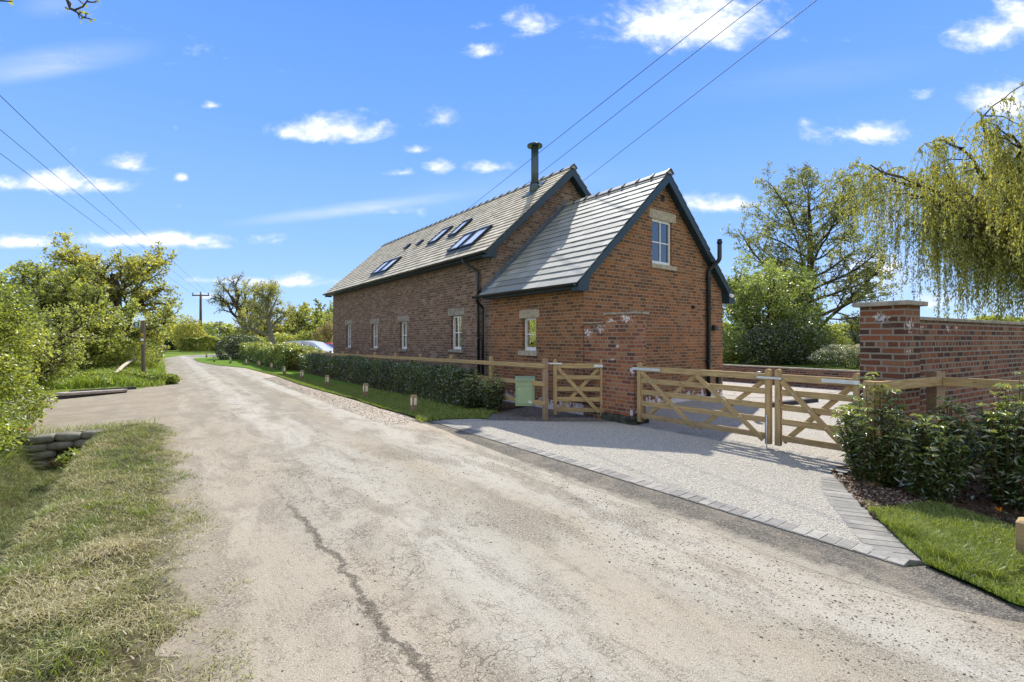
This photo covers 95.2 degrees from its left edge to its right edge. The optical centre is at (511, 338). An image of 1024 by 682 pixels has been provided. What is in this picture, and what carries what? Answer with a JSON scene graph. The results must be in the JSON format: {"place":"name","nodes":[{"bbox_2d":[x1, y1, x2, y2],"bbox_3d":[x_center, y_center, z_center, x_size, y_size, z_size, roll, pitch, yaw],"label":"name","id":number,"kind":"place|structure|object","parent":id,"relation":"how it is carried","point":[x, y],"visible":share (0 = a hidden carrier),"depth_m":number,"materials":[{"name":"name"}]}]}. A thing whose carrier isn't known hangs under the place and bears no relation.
{"place":"outdoors","nodes":[
{"label":"outdoors","id":0,"kind":"place"},
{"bbox_2d":[0,95,205,291],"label":"overhead wire","id":1,"kind":"object","parent":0,"point":[82,174],"visible":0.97,"depth_m":14.35,"materials":[{"name":"metal"}]},
{"bbox_2d":[286,341,332,356],"bbox_3d":[-12.150,0.863,28.200,4.200,1.466,2.140,0,0,12],"label":"parked car","id":2,"kind":"object","parent":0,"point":[325,347],"visible":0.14,"depth_m":27.66,"materials":[{"name":"silver metal"}]},
{"bbox_2d":[0,354,1023,681],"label":"road","id":3,"kind":"structure","parent":0,"point":[440,624],"depth_m":3.12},
{"bbox_2d":[56,387,135,398],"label":"slab bridge","id":4,"kind":"structure","parent":3,"relation":"on","point":[80,393],"depth_m":12.97,"materials":[{"name":"concrete"}]},
{"bbox_2d":[264,377,420,424],"bbox_3d":[-6.058,1.598,14.141,0.799,0.025,13.450,0,0,-37],"label":"gravel strip","id":5,"kind":"object","parent":3,"relation":"on","point":[324,394],"visible":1,"depth_m":11.46,"materials":[{"name":"beige gravel"}]},
{"bbox_2d":[165,395,1023,681],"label":"lane grit","id":6,"kind":"object","parent":3,"relation":"on","point":[822,589],"visible":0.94,"depth_m":3.16,"materials":[{"name":"grey gravel"}]},
{"bbox_2d":[393,416,1023,621],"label":"road margin","id":7,"kind":"object","parent":3,"relation":"on","point":[928,585],"visible":0.99,"depth_m":3.56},
{"bbox_2d":[0,350,1023,681],"bbox_3d":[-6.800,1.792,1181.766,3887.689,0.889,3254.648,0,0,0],"label":"ground","id":8,"kind":"structure","parent":0,"point":[190,576],"depth_m":3.07,"materials":[{"name":"green plant"}]},
{"bbox_2d":[0,422,45,483],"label":"ditch grass","id":9,"kind":"structure","parent":8,"relation":"on","point":[3,452],"depth_m":6.91,"materials":[{"name":"green plant"}]},
{"bbox_2d":[0,386,49,450],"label":"bank nettles","id":10,"kind":"object","parent":8,"relation":"on","point":[13,430],"visible":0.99,"depth_m":7.08,"materials":[{"name":"green plant"}]},
{"bbox_2d":[0,279,60,426],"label":"hawthorn bush","id":11,"kind":"object","parent":8,"relation":"on","point":[14,320],"visible":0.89,"depth_m":8.67,"materials":[{"name":"green plant"}]},
{"bbox_2d":[32,459,48,467],"bbox_3d":[-7.871,2.067,7.687,0.382,0.154,0.260,4,-2,-36],"label":"sack stone","id":12,"kind":"object","parent":8,"relation":"on","point":[41,462],"visible":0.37,"depth_m":7.67,"materials":[{"name":"stone"}]},
{"bbox_2d":[25,450,56,460],"bbox_3d":[-7.795,1.933,7.743,0.377,0.153,0.260,-4,2,-36],"label":"sack stone","id":13,"kind":"object","parent":12,"relation":"on","point":[46,455],"visible":0.73,"depth_m":7.68,"materials":[{"name":"stone"}]},
{"bbox_2d":[17,443,46,452],"bbox_3d":[-7.871,1.797,7.687,0.374,0.148,0.260,5,-3,-38],"label":"sack stone","id":14,"kind":"object","parent":13,"relation":"on","point":[41,447],"visible":0.67,"depth_m":7.62,"materials":[{"name":"concrete"}]},
{"bbox_2d":[25,433,55,444],"bbox_3d":[-7.796,1.661,7.744,0.376,0.151,0.260,-2,1,-33],"label":"sack stone","id":15,"kind":"object","parent":14,"relation":"on","point":[46,438],"visible":0.83,"depth_m":7.67,"materials":[{"name":"concrete"}]},
{"bbox_2d":[0,0,98,23],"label":"overhanging tree","id":16,"kind":"object","parent":8,"relation":"on","point":[78,12],"visible":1,"depth_m":4.00,"materials":[{"name":"green plant"}]},
{"bbox_2d":[2,301,108,383],"bbox_3d":[-14.250,0.302,13.488,3.427,2.898,3.581,0,0,0],"label":"hedgerow tree","id":17,"kind":"object","parent":8,"relation":"on","point":[52,366],"visible":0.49,"depth_m":14.02,"materials":[{"name":"green plant"}]},
{"bbox_2d":[46,441,72,450],"bbox_3d":[-7.614,1.797,7.880,0.376,0.155,0.260,1,-1,-32],"label":"sack stone","id":18,"kind":"object","parent":8,"relation":"on","point":[58,445],"visible":0.81,"depth_m":7.80,"materials":[{"name":"concrete"}]},
{"bbox_2d":[54,431,81,441],"bbox_3d":[-7.530,1.663,7.943,0.378,0.160,0.260,5,-3,-37],"label":"sack stone","id":19,"kind":"object","parent":18,"relation":"on","point":[68,436],"visible":0.96,"depth_m":7.86,"materials":[{"name":"stone"}]},
{"bbox_2d":[44,447,80,469],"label":"ditch weeds","id":20,"kind":"object","parent":8,"relation":"on","point":[62,456],"visible":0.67,"depth_m":6.87,"materials":[{"name":"green plant"}]},
{"bbox_2d":[14,359,112,378],"bbox_3d":[-15.419,1.103,15.779,4.092,1.297,1.317,0,0,0],"label":"bramble clump","id":21,"kind":"object","parent":8,"relation":"on","point":[85,373],"visible":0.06,"depth_m":15.68,"materials":[{"name":"green plant"}]},
{"bbox_2d":[0,259,129,370],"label":"hedgerow tree","id":22,"kind":"object","parent":8,"relation":"on","point":[29,273],"visible":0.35,"depth_m":18.15,"materials":[{"name":"green plant"}]},
{"bbox_2d":[1,417,158,451],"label":"headwall grass","id":23,"kind":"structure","parent":8,"relation":"on","point":[86,427],"depth_m":8.19,"materials":[{"name":"green plant"}]},
{"bbox_2d":[13,354,167,391],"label":"bank grass","id":24,"kind":"structure","parent":8,"relation":"on","point":[98,380],"depth_m":15.11,"materials":[{"name":"green plant"}]},
{"bbox_2d":[35,333,164,370],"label":"ivy bank","id":25,"kind":"structure","parent":8,"relation":"on","point":[114,360],"depth_m":21.20,"materials":[{"name":"green plant"}]},
{"bbox_2d":[20,224,182,356],"bbox_3d":[-22.936,-2.210,26.596,6.588,7.971,6.608,0,0,-27],"label":"bank oak","id":26,"kind":"object","parent":8,"relation":"on","point":[117,291],"visible":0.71,"depth_m":26.39,"materials":[{"name":"green plant"}]},
{"bbox_2d":[15,267,188,369],"bbox_3d":[-18.864,-0.565,20.711,5.972,4.675,6.238,0,0,0],"label":"hedgerow tree","id":27,"kind":"object","parent":8,"relation":"on","point":[98,328],"visible":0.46,"depth_m":19.57,"materials":[{"name":"green plant"}]},
{"bbox_2d":[0,422,274,681],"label":"verge grass","id":28,"kind":"structure","parent":8,"relation":"on","point":[110,542],"depth_m":3.34,"materials":[{"name":"green plant"}]},
{"bbox_2d":[132,320,145,371],"bbox_3d":[-14.114,0.460,17.689,0.432,2.280,0.122,0,0,0],"label":"footpath signpost","id":29,"kind":"object","parent":8,"relation":"on","point":[143,343],"visible":0.93,"depth_m":17.65,"materials":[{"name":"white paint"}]},
{"bbox_2d":[109,370,182,383],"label":"dock clump","id":30,"kind":"object","parent":8,"relation":"on","point":[173,378],"visible":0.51,"depth_m":16.26,"materials":[{"name":"green plant"}]},
{"bbox_2d":[122,311,170,356],"bbox_3d":[-27.374,-0.129,33.374,3.668,3.763,4.722,0,0,36],"label":"hedgerow tree","id":31,"kind":"object","parent":8,"relation":"on","point":[151,336],"visible":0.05,"depth_m":33.91,"materials":[{"name":"green plant"}]},
{"bbox_2d":[153,315,185,339],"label":"roadside bush","id":32,"kind":"object","parent":8,"relation":"on","point":[168,331],"visible":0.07,"depth_m":65.48,"materials":[{"name":"green plant"}]},
{"bbox_2d":[170,315,207,350],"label":"roadside bush","id":33,"kind":"object","parent":8,"relation":"on","point":[180,331],"visible":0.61,"depth_m":59.49,"materials":[{"name":"green plant"}]},
{"bbox_2d":[192,292,208,336],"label":"telegraph pole","id":34,"kind":"object","parent":8,"relation":"on","point":[200,306],"visible":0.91,"depth_m":60.89,"materials":[{"name":"wood"}]},
{"bbox_2d":[178,335,230,351],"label":"hedge","id":35,"kind":"object","parent":8,"relation":"on","point":[204,341],"visible":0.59,"depth_m":58.53,"materials":[{"name":"green plant"}]},
{"bbox_2d":[131,321,278,338],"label":"horizon wood","id":36,"kind":"object","parent":8,"relation":"on","point":[224,326],"visible":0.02,"depth_m":295.17,"materials":[{"name":"green plant"}]},
{"bbox_2d":[198,325,222,350],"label":"roadside bush","id":37,"kind":"object","parent":8,"relation":"on","point":[213,332],"visible":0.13,"depth_m":62.89,"materials":[{"name":"green plant"}]},
{"bbox_2d":[206,270,280,332],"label":"oak tree","id":38,"kind":"object","parent":8,"relation":"on","point":[235,302],"visible":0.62,"depth_m":58.88,"materials":[{"name":"green plant"}]},
{"bbox_2d":[230,278,298,345],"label":"oak tree","id":39,"kind":"object","parent":8,"relation":"on","point":[266,300],"visible":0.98,"depth_m":48.66,"materials":[{"name":"green plant"}]},
{"bbox_2d":[249,318,282,344],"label":"tree","id":40,"kind":"object","parent":8,"relation":"on","point":[265,328],"visible":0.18,"depth_m":71.04,"materials":[{"name":"green plant"}]},
{"bbox_2d":[230,329,332,351],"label":"undergrowth","id":41,"kind":"object","parent":8,"relation":"on","point":[301,337],"visible":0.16,"depth_m":57.84,"materials":[{"name":"green plant"}]},
{"bbox_2d":[274,301,315,341],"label":"tree","id":42,"kind":"object","parent":8,"relation":"on","point":[280,330],"visible":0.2,"depth_m":65.47,"materials":[{"name":"green plant"}]},
{"bbox_2d":[287,298,332,340],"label":"tree","id":43,"kind":"object","parent":8,"relation":"on","point":[319,320],"visible":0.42,"depth_m":62.24,"materials":[{"name":"green plant"}]},
{"bbox_2d":[311,320,332,342],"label":"russet shrub","id":44,"kind":"object","parent":8,"relation":"on","point":[328,334],"visible":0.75,"depth_m":45.67,"materials":[{"name":"brown plant"}]},
{"bbox_2d":[194,356,490,419],"bbox_3d":[-13.619,1.578,24.814,3.921,0.001,40.699,0,0,-37],"label":"lawn strip","id":45,"kind":"object","parent":8,"relation":"on","point":[236,362],"visible":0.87,"depth_m":23.05,"materials":[{"name":"green plant"}]},
{"bbox_2d":[255,369,492,419],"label":"lawn","id":46,"kind":"structure","parent":45,"relation":"on","point":[378,400],"depth_m":11.82,"materials":[{"name":"green plant"}]},
{"bbox_2d":[291,368,524,409],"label":"hedge soil","id":47,"kind":"structure","parent":45,"relation":"on","point":[506,405],"depth_m":14.39,"materials":[{"name":"brown soil"}]},
{"bbox_2d":[214,334,262,359],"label":"dome bush","id":48,"kind":"object","parent":47,"relation":"on","point":[234,341],"visible":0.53,"depth_m":35.34,"materials":[{"name":"green plant"}]},
{"bbox_2d":[238,341,304,369],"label":"mixed hedge","id":49,"kind":"object","parent":47,"relation":"on","point":[265,353],"visible":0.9,"depth_m":25.87,"materials":[{"name":"green plant"}]},
{"bbox_2d":[285,343,328,368],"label":"spraying shrub","id":50,"kind":"object","parent":47,"relation":"on","point":[306,350],"visible":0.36,"depth_m":23.24,"materials":[{"name":"green plant"}]},
{"bbox_2d":[292,352,476,405],"bbox_3d":[-5.946,1.110,17.305,0.806,1.038,16.270,0,0,-37],"label":"laurel hedge","id":51,"kind":"object","parent":47,"relation":"on","point":[453,372],"visible":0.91,"depth_m":13.74,"materials":[{"name":"green plant"}]},
{"bbox_2d":[309,350,547,420],"bbox_3d":[-4.793,1.042,16.367,0.122,1.315,18.180,0,0,-37],"label":"post and rail fence","id":52,"kind":"object","parent":47,"relation":"on","point":[543,383],"visible":0.44,"depth_m":10.43,"materials":[{"name":"brown wood"}]},
{"bbox_2d":[515,376,534,405],"bbox_3d":[0.265,1.060,9.475,0.410,0.579,0.310,0,0,2],"label":"parcel box","id":53,"kind":"object","parent":52,"relation":"attached to","point":[525,391],"visible":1,"depth_m":9.35,"materials":[{"name":"green paint"}]},
{"bbox_2d":[517,386,532,403],"bbox_3d":[0.264,1.135,9.343,0.324,0.362,0.014,0,0,2],"label":"door","id":54,"kind":"structure","parent":53,"relation":"in","point":[524,393],"depth_m":9.34,"materials":[{"name":"green paint"}]},
{"bbox_2d":[454,370,486,408],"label":"laurel shrub","id":55,"kind":"object","parent":47,"relation":"on","point":[470,397],"visible":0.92,"depth_m":10.45,"materials":[{"name":"green plant"}]},
{"bbox_2d":[477,367,508,411],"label":"laurel shrub","id":56,"kind":"object","parent":47,"relation":"on","point":[492,399],"visible":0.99,"depth_m":10.03,"materials":[{"name":"green plant"}]},
{"bbox_2d":[410,395,417,410],"bbox_3d":[-2.130,1.427,10.149,0.120,0.407,0.120,1,-1,-41],"label":"light bollard","id":57,"kind":"object","parent":45,"relation":"on","point":[413,402],"visible":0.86,"depth_m":10.11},
{"bbox_2d":[415,408,500,421],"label":"grass","id":58,"kind":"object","parent":45,"relation":"on","point":[447,415],"visible":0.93,"depth_m":9.41,"materials":[{"name":"green plant"}]},
{"bbox_2d":[322,142,734,414],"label":"barn house","id":59,"kind":"structure","parent":8,"relation":"on","point":[536,269],"depth_m":12.28,"materials":[{"name":"brick"}]},
{"bbox_2d":[345,320,351,348],"bbox_3d":[-7.544,-0.172,21.910,0.496,1.355,1.010,0,0,-22],"label":"window","id":60,"kind":"structure","parent":59,"relation":"in","point":[348,322],"depth_m":21.99,"materials":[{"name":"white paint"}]},
{"bbox_2d":[370,318,378,349],"bbox_3d":[-5.540,-0.163,19.239,0.482,1.295,0.992,0,0,-23],"label":"window","id":61,"kind":"structure","parent":59,"relation":"in","point":[372,321],"depth_m":19.32,"materials":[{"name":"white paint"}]},
{"bbox_2d":[398,315,408,351],"bbox_3d":[-3.830,-0.182,16.962,0.456,1.295,0.959,0,0,-24],"label":"window","id":62,"kind":"structure","parent":59,"relation":"in","point":[403,318],"depth_m":16.98,"materials":[{"name":"white paint"}]},
{"bbox_2d":[448,307,463,352],"bbox_3d":[-1.567,-0.242,13.946,0.459,1.315,0.956,0,0,-27],"label":"window","id":63,"kind":"structure","parent":59,"relation":"in","point":[453,312],"depth_m":14.00,"materials":[{"name":"white paint"}]},
{"bbox_2d":[518,309,538,355],"bbox_3d":[0.498,-0.140,11.198,0.383,1.100,0.751,0,0,-32],"label":"window","id":64,"kind":"structure","parent":59,"relation":"in","point":[530,322],"depth_m":11.21,"materials":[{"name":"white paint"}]},
{"bbox_2d":[650,208,676,270],"bbox_3d":[3.506,-2.375,11.532,1.040,1.410,0.600,0,0,-37],"label":"window","id":65,"kind":"structure","parent":59,"relation":"in","point":[654,213],"depth_m":11.41,"materials":[{"name":"white paint"}]},
{"bbox_2d":[582,311,649,424],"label":"gate pier","id":66,"kind":"structure","parent":8,"relation":"on","point":[615,342],"depth_m":8.96,"materials":[{"name":"brick"}]},
{"bbox_2d":[548,359,602,415],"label":"field gate","id":67,"kind":"structure","parent":66,"relation":"attached to","point":[575,388],"depth_m":9.34,"materials":[{"name":"wood"}]},
{"bbox_2d":[630,362,781,448],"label":"field gate","id":68,"kind":"structure","parent":66,"relation":"attached to","point":[766,378],"depth_m":7.48,"materials":[{"name":"wood"}]},
{"bbox_2d":[723,315,1023,335],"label":"horizon wood","id":69,"kind":"object","parent":8,"relation":"on","point":[974,318],"visible":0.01,"depth_m":223.33,"materials":[{"name":"green plant"}]},
{"bbox_2d":[831,452,1023,525],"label":"shrub bed","id":70,"kind":"object","parent":8,"relation":"on","point":[1008,511],"visible":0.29,"depth_m":4.56,"materials":[{"name":"soil"}]},
{"bbox_2d":[829,372,927,487],"bbox_3d":[3.979,0.972,5.088,0.839,1.228,0.890,0,0,0],"label":"laurel shrub","id":71,"kind":"object","parent":70,"relation":"on","point":[859,452],"visible":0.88,"depth_m":4.95,"materials":[{"name":"green plant"}]},
{"bbox_2d":[852,300,927,433],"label":"coped pier","id":72,"kind":"structure","parent":70,"relation":"on","point":[889,340],"depth_m":5.59,"materials":[{"name":"brick"}]},
{"bbox_2d":[775,369,859,453],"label":"field gate","id":73,"kind":"structure","parent":72,"relation":"attached to","point":[851,384],"depth_m":6.32,"materials":[{"name":"wood"}]},
{"bbox_2d":[832,472,978,517],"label":"bark chips","id":74,"kind":"object","parent":70,"relation":"on","point":[881,492],"visible":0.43,"depth_m":4.77,"materials":[{"name":"brown wood"}]},
{"bbox_2d":[886,413,974,501],"bbox_3d":[4.108,1.167,4.616,0.615,0.837,0.619,0,0,0],"label":"laurel shrub","id":75,"kind":"object","parent":70,"relation":"on","point":[929,473],"visible":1,"depth_m":4.51,"materials":[{"name":"green plant"}]},
{"bbox_2d":[863,371,1023,485],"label":"corner rail fence","id":76,"kind":"object","parent":70,"relation":"on","point":[934,383],"visible":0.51,"depth_m":5.30,"materials":[{"name":"brown wood"}]},
{"bbox_2d":[920,396,981,488],"bbox_3d":[4.603,1.097,4.954,0.592,0.973,0.573,0,0,31],"label":"laurel shrub","id":77,"kind":"object","parent":70,"relation":"on","point":[964,431],"visible":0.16,"depth_m":4.87,"materials":[{"name":"green plant"}]},
{"bbox_2d":[951,481,1023,520],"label":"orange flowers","id":78,"kind":"object","parent":70,"relation":"on","point":[1010,501],"visible":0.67,"depth_m":4.19,"materials":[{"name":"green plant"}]},
{"bbox_2d":[967,371,1023,511],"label":"laurel shrub","id":79,"kind":"object","parent":70,"relation":"on","point":[1003,469],"visible":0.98,"depth_m":4.35,"materials":[{"name":"green plant"}]},
{"bbox_2d":[877,509,1023,605],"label":"lawn patch","id":80,"kind":"object","parent":8,"relation":"on","point":[1012,601],"visible":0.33,"depth_m":3.14,"materials":[{"name":"green plant"}]},
{"bbox_2d":[866,498,1023,604],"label":"patch blades","id":81,"kind":"object","parent":80,"relation":"on","point":[991,559],"visible":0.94,"depth_m":3.53,"materials":[{"name":"green plant"}]},
{"bbox_2d":[1015,517,1023,555],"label":"timber bollard","id":82,"kind":"object","parent":80,"relation":"on","point":[1019,533],"visible":0.59,"depth_m":3.27,"materials":[{"name":"beige wood"}]},
{"bbox_2d":[920,317,1023,445],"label":"garden wall","id":83,"kind":"structure","parent":8,"relation":"on","point":[970,348],"depth_m":6.82,"materials":[{"name":"brick"}]},
{"bbox_2d":[0,0,1023,328],"label":"sky","id":84,"kind":"structure","parent":0,"point":[288,142],"materials":[{"name":"blue"}]},
{"bbox_2d":[469,0,732,207],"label":"overhead wire","id":85,"kind":"object","parent":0,"point":[621,87],"visible":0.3,"depth_m":12.69,"materials":[{"name":"metal"}]},
{"bbox_2d":[528,0,762,182],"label":"overhead wire","id":86,"kind":"object","parent":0,"point":[661,78],"visible":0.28,"depth_m":12.41,"materials":[{"name":"metal"}]},
{"bbox_2d":[435,418,892,562],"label":"driveway","id":87,"kind":"structure","parent":0,"point":[586,424],"depth_m":6.07,"materials":[{"name":"grey gravel"}]},
{"bbox_2d":[431,420,929,567],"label":"paving","id":88,"kind":"structure","parent":0,"point":[879,540],"depth_m":4.35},
{"bbox_2d":[583,0,816,180],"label":"overhead wire","id":89,"kind":"object","parent":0,"point":[714,79],"visible":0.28,"depth_m":12.38,"materials":[{"name":"metal"}]},
{"bbox_2d":[644,381,1000,459],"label":"courtyard ground","id":90,"kind":"structure","parent":0,"point":[814,434],"depth_m":8.77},
{"bbox_2d":[480,401,607,420],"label":"chippings","id":91,"kind":"object","parent":90,"relation":"on","point":[528,413],"visible":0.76,"depth_m":9.64,"materials":[{"name":"gravel"}]},
{"bbox_2d":[723,381,840,397],"bbox_3d":[6.280,1.588,16.050,3.900,0.001,7.600,0,0,-37],"label":"courtyard concrete","id":92,"kind":"object","parent":90,"relation":"on","point":[736,393],"visible":0.25,"depth_m":14.28,"materials":[{"name":"grey concrete"}]},
{"bbox_2d":[723,364,859,389],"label":"brick wall","id":93,"kind":"structure","parent":90,"relation":"on","point":[839,373],"depth_m":15.58,"materials":[{"name":"brick"},{"name":"stone"}]},
{"bbox_2d":[723,349,859,369],"bbox_3d":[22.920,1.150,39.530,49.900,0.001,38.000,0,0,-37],"label":"raised bed","id":94,"kind":"object","parent":93,"relation":"in","point":[808,365],"depth_m":19.90,"materials":[{"name":"brown wood"}]},
{"bbox_2d":[723,330,756,362],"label":"garden shrub","id":95,"kind":"object","parent":94,"relation":"on","point":[729,354],"visible":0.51,"depth_m":21.68,"materials":[{"name":"green plant"}]},
{"bbox_2d":[734,317,812,364],"bbox_3d":[11.512,0.119,20.457,3.279,2.102,2.404,0,0,0],"label":"garden shrub","id":96,"kind":"object","parent":94,"relation":"on","point":[769,353],"visible":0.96,"depth_m":20.16,"materials":[{"name":"green plant"}]},
{"bbox_2d":[723,247,837,356],"bbox_3d":[12.557,-1.593,23.419,7.288,5.965,6.822,0,0,0],"label":"young maple","id":97,"kind":"object","parent":94,"relation":"on","point":[786,294],"visible":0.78,"depth_m":21.96,"materials":[{"name":"green plant"}]},
{"bbox_2d":[757,306,838,363],"bbox_3d":[12.617,-0.128,20.806,3.445,2.606,2.642,0,0,0],"label":"garden shrub","id":98,"kind":"object","parent":94,"relation":"on","point":[816,331],"visible":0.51,"depth_m":20.36,"materials":[{"name":"green plant"}]},
{"bbox_2d":[719,156,909,341],"bbox_3d":[18.640,-4.715,30.003,11.584,12.851,11.308,0,0,35],"label":"alder tree","id":99,"kind":"object","parent":94,"relation":"on","point":[868,272],"visible":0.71,"depth_m":28.92,"materials":[{"name":"green plant"}]},
{"bbox_2d":[797,321,859,362],"bbox_3d":[14.172,0.200,21.545,3.045,1.957,2.284,0,0,0],"label":"garden shrub","id":100,"kind":"object","parent":94,"relation":"on","point":[842,338],"visible":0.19,"depth_m":21.06,"materials":[{"name":"green plant"}]},
{"bbox_2d":[809,343,859,367],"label":"blossom shrub","id":101,"kind":"object","parent":94,"relation":"on","point":[851,352],"visible":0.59,"depth_m":18.02,"materials":[{"name":"green plant"}]},
{"bbox_2d":[829,327,859,359],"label":"garden shrub","id":102,"kind":"object","parent":94,"relation":"on","point":[856,339],"visible":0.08,"depth_m":22.26,"materials":[{"name":"green plant"}]},
{"bbox_2d":[837,314,859,341],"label":"garden tree","id":103,"kind":"object","parent":94,"relation":"on","point":[856,327],"visible":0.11,"depth_m":40.61,"materials":[{"name":"green plant"}]},
{"bbox_2d":[817,81,1023,321],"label":"willow tree","id":104,"kind":"object","parent":94,"relation":"on","point":[989,246],"visible":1,"depth_m":18.93,"materials":[{"name":"green plant"}]},
{"bbox_2d":[772,398,818,406],"bbox_3d":[6.705,1.550,11.302,2.227,0.100,0.160,0,0,-29],"label":"sleeper","id":105,"kind":"object","parent":90,"relation":"on","point":[795,402],"visible":0.4,"depth_m":11.31,"materials":[{"name":"brown wood"}]},
{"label":"sack stone","id":106,"kind":"object","parent":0,"visible":0},
{"bbox_2d":[73,438,89,447],"bbox_3d":[-7.337,1.798,8.087,0.375,0.155,0.260,0,0,-35],"label":"sack stone","id":107,"kind":"object","parent":106,"relation":"on","point":[78,443],"visible":0.45,"depth_m":7.95,"materials":[{"name":"concrete"}]},
{"bbox_2d":[81,429,103,438],"bbox_3d":[-7.258,1.662,8.146,0.377,0.153,0.260,0,0,-32],"label":"sack stone","id":108,"kind":"object","parent":107,"relation":"on","point":[86,434],"visible":0.63,"depth_m":8.02,"materials":[{"name":"stone"}]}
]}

